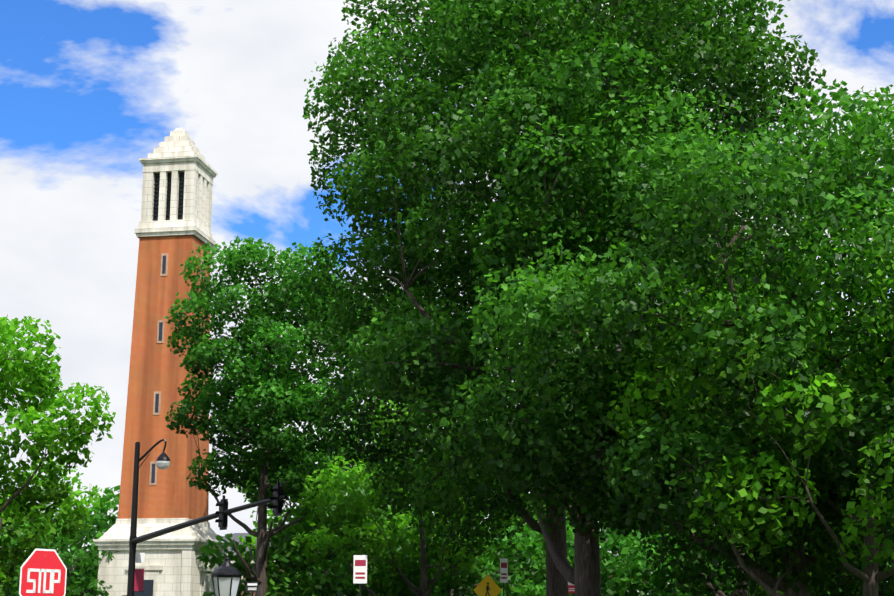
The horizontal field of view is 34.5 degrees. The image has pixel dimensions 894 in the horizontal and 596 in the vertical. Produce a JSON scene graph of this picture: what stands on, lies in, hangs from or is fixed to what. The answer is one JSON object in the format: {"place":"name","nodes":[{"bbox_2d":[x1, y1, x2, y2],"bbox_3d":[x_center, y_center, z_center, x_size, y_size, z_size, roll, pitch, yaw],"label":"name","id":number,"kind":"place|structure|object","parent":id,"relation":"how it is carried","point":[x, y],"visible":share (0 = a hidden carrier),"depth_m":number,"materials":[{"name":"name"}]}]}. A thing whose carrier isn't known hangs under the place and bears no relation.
{"place":"outdoors","nodes":[
{"label":"outdoors","id":0,"kind":"place"},
{"bbox_2d":[0,314,115,594],"bbox_3d":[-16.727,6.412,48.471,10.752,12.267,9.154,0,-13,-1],"label":"tree","id":1,"kind":"object","parent":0,"point":[31,378],"depth_m":48.54,"materials":[{"name":"green plant"}]},
{"bbox_2d":[237,449,408,594],"bbox_3d":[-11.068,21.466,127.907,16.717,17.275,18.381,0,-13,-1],"label":"tree","id":2,"kind":"object","parent":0,"point":[271,515],"depth_m":127.78,"materials":[{"name":"green plant"}]},
{"bbox_2d":[225,278,492,595],"bbox_3d":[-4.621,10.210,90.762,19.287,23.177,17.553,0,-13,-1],"label":"tree","id":3,"kind":"object","parent":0,"point":[343,450],"depth_m":89.00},
{"bbox_2d":[0,0,893,591],"label":"sky","id":4,"kind":"structure","parent":0,"point":[89,89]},
{"bbox_2d":[302,0,802,595],"bbox_3d":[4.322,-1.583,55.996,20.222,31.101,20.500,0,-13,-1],"label":"tree","id":5,"kind":"object","parent":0,"point":[384,48],"depth_m":53.34,"materials":[{"name":"green plant"}]},
{"bbox_2d":[322,0,868,595],"bbox_3d":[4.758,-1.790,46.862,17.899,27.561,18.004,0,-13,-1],"label":"tree","id":6,"kind":"object","parent":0,"point":[546,80],"depth_m":43.59,"materials":[{"name":"green plant"}]},
{"bbox_2d":[467,78,893,595],"bbox_3d":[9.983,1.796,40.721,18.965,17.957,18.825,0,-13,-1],"label":"tree","id":7,"kind":"object","parent":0,"point":[784,193],"depth_m":36.41,"materials":[{"name":"green plant"}]},
{"bbox_2d":[625,333,871,595],"bbox_3d":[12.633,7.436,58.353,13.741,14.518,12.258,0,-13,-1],"label":"tree","id":8,"kind":"object","parent":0,"point":[760,587],"depth_m":57.53,"materials":[{"name":"green plant"}]},
{"bbox_2d":[607,215,893,595],"bbox_3d":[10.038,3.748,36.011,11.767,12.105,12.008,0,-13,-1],"label":"tree","id":9,"kind":"object","parent":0,"point":[739,521],"depth_m":35.34,"materials":[{"name":"green plant"}]},
{"bbox_2d":[770,529,890,595],"bbox_3d":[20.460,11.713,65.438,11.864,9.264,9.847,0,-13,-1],"label":"tree","id":10,"kind":"object","parent":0,"point":[845,575],"depth_m":65.27,"materials":[{"name":"green plant"}]},
{"label":"ground","id":11,"kind":"structure","parent":0,"visible":0},
{"bbox_2d":[0,526,8,538],"bbox_3d":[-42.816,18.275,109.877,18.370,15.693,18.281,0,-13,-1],"label":"tree","id":12,"kind":"object","parent":11,"relation":"on","point":[2,534],"visible":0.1,"depth_m":113.15,"materials":[{"name":"green plant"}]},
{"bbox_2d":[19,548,66,595],"bbox_3d":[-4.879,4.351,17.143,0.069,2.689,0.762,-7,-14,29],"label":"stop sign","id":13,"kind":"object","parent":11,"relation":"on","point":[43,572],"visible":1,"depth_m":17.35,"materials":[{"name":"red metal"}]},
{"bbox_2d":[0,457,114,593],"bbox_3d":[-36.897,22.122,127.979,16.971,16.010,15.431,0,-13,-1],"label":"tree","id":14,"kind":"object","parent":11,"relation":"on","point":[78,493],"depth_m":127.28,"materials":[{"name":"green plant"}]},
{"bbox_2d":[0,516,118,595],"bbox_3d":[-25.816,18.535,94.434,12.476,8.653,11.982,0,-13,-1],"label":"tree","id":15,"kind":"object","parent":11,"relation":"on","point":[91,571],"depth_m":93.12,"materials":[{"name":"green plant"}]},
{"bbox_2d":[21,485,119,590],"bbox_3d":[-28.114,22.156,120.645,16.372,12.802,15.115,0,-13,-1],"label":"tree","id":16,"kind":"object","parent":11,"relation":"on","point":[113,503],"depth_m":118.63,"materials":[{"name":"green plant"}]},
{"bbox_2d":[64,520,108,595],"bbox_3d":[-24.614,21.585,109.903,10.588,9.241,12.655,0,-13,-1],"label":"tree","id":17,"kind":"object","parent":11,"relation":"on","point":[103,525],"visible":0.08,"depth_m":109.20,"materials":[{"name":"green plant"}]},
{"bbox_2d":[93,128,223,595],"bbox_3d":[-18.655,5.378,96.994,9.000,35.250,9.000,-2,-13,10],"label":"bell tower","id":18,"kind":"structure","parent":11,"relation":"on","point":[179,175],"depth_m":94.88,"materials":[{"name":"brick"}]},
{"bbox_2d":[122,439,287,595],"bbox_3d":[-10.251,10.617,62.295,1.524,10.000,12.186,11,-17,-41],"label":"traffic signal pole","id":19,"kind":"object","parent":11,"relation":"on","point":[135,583],"visible":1,"depth_m":65.74,"materials":[{"name":"black metal"}]},
{"bbox_2d":[211,553,241,595],"bbox_3d":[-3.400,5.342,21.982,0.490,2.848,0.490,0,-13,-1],"label":"street lamp","id":20,"kind":"object","parent":11,"relation":"on","point":[226,575],"visible":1,"depth_m":22.07,"materials":[{"name":"black metal"}]},
{"bbox_2d":[246,582,258,595],"bbox_3d":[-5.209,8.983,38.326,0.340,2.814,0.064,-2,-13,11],"label":"street name sign","id":21,"kind":"object","parent":11,"relation":"on","point":[252,587],"visible":1,"depth_m":38.57,"materials":[{"name":"white metal"}]},
{"bbox_2d":[164,236,370,595],"bbox_3d":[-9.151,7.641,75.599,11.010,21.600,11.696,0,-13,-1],"label":"tree","id":22,"kind":"object","parent":11,"relation":"on","point":[240,393],"depth_m":74.13,"materials":[{"name":"green plant"}]},
{"bbox_2d":[196,475,439,595],"bbox_3d":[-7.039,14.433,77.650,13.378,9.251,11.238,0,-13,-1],"label":"tree","id":23,"kind":"object","parent":11,"relation":"on","point":[275,586],"depth_m":75.68,"materials":[{"name":"green plant"}]},
{"bbox_2d":[353,555,366,595],"bbox_3d":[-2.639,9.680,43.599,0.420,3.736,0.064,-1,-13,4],"label":"banner sign","id":24,"kind":"object","parent":11,"relation":"on","point":[360,570],"visible":1,"depth_m":43.88,"materials":[{"name":"white metal"}]},
{"bbox_2d":[294,527,465,595],"bbox_3d":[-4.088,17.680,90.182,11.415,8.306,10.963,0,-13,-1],"label":"tree","id":25,"kind":"object","parent":11,"relation":"on","point":[309,567],"depth_m":88.79,"materials":[{"name":"green plant"}]},
{"bbox_2d":[291,400,545,595],"bbox_3d":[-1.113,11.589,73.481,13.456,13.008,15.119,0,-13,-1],"label":"tree","id":26,"kind":"object","parent":11,"relation":"on","point":[358,478],"depth_m":72.47,"materials":[{"name":"green plant"}]},
{"bbox_2d":[223,533,615,595],"bbox_3d":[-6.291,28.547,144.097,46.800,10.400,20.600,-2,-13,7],"label":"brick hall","id":27,"kind":"structure","parent":11,"relation":"on","point":[235,535],"depth_m":143.75,"materials":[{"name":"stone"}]},
{"bbox_2d":[332,428,524,594],"bbox_3d":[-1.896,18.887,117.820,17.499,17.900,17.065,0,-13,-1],"label":"tree","id":28,"kind":"object","parent":11,"relation":"on","point":[386,497],"depth_m":118.86,"materials":[{"name":"green plant"}]},
{"bbox_2d":[355,498,545,595],"bbox_3d":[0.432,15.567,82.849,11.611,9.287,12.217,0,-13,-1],"label":"tree","id":29,"kind":"object","parent":11,"relation":"on","point":[531,544],"depth_m":79.70,"materials":[{"name":"green plant"}]},
{"bbox_2d":[474,574,501,595],"bbox_3d":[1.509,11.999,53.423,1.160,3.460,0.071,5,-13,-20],"label":"pedestrian crossing sign","id":30,"kind":"object","parent":11,"relation":"on","point":[487,585],"visible":1,"depth_m":53.67,"materials":[{"name":"yellow metal"}]},
{"bbox_2d":[500,558,507,595],"bbox_3d":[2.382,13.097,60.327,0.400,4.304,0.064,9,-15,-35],"label":"street sign","id":31,"kind":"object","parent":11,"relation":"on","point":[503,570],"visible":1,"depth_m":60.65,"materials":[{"name":"white metal"}]},
{"bbox_2d":[431,499,600,595],"bbox_3d":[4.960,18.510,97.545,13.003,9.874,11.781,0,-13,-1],"label":"tree","id":32,"kind":"object","parent":11,"relation":"on","point":[510,567],"depth_m":94.64,"materials":[{"name":"green plant"}]},
{"bbox_2d":[568,582,574,595],"bbox_3d":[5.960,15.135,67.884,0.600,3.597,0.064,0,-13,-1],"label":"red sign","id":33,"kind":"object","parent":11,"relation":"on","point":[571,588],"visible":0.29,"depth_m":68.16,"materials":[{"name":"red"}]},
{"bbox_2d":[506,501,660,590],"bbox_3d":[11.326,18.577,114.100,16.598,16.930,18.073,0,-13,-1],"label":"tree","id":34,"kind":"object","parent":11,"relation":"on","point":[572,565],"depth_m":111.76,"materials":[{"name":"green plant"}]},
{"bbox_2d":[545,490,669,582],"bbox_3d":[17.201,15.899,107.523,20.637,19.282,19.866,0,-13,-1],"label":"tree","id":35,"kind":"object","parent":11,"relation":"on","point":[566,512],"depth_m":106.23,"materials":[{"name":"green plant"}]},
{"bbox_2d":[525,517,727,595],"bbox_3d":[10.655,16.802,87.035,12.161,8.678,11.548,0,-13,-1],"label":"tree","id":36,"kind":"object","parent":11,"relation":"on","point":[614,542],"depth_m":85.25,"materials":[{"name":"green plant"}]},
{"bbox_2d":[600,526,756,595],"bbox_3d":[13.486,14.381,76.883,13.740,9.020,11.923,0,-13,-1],"label":"tree","id":37,"kind":"object","parent":11,"relation":"on","point":[631,582],"depth_m":75.26,"materials":[{"name":"green plant"}]},
{"bbox_2d":[674,502,892,595],"bbox_3d":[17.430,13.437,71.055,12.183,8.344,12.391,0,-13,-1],"label":"tree","id":38,"kind":"object","parent":11,"relation":"on","point":[759,592],"depth_m":70.94,"materials":[{"name":"green plant"}]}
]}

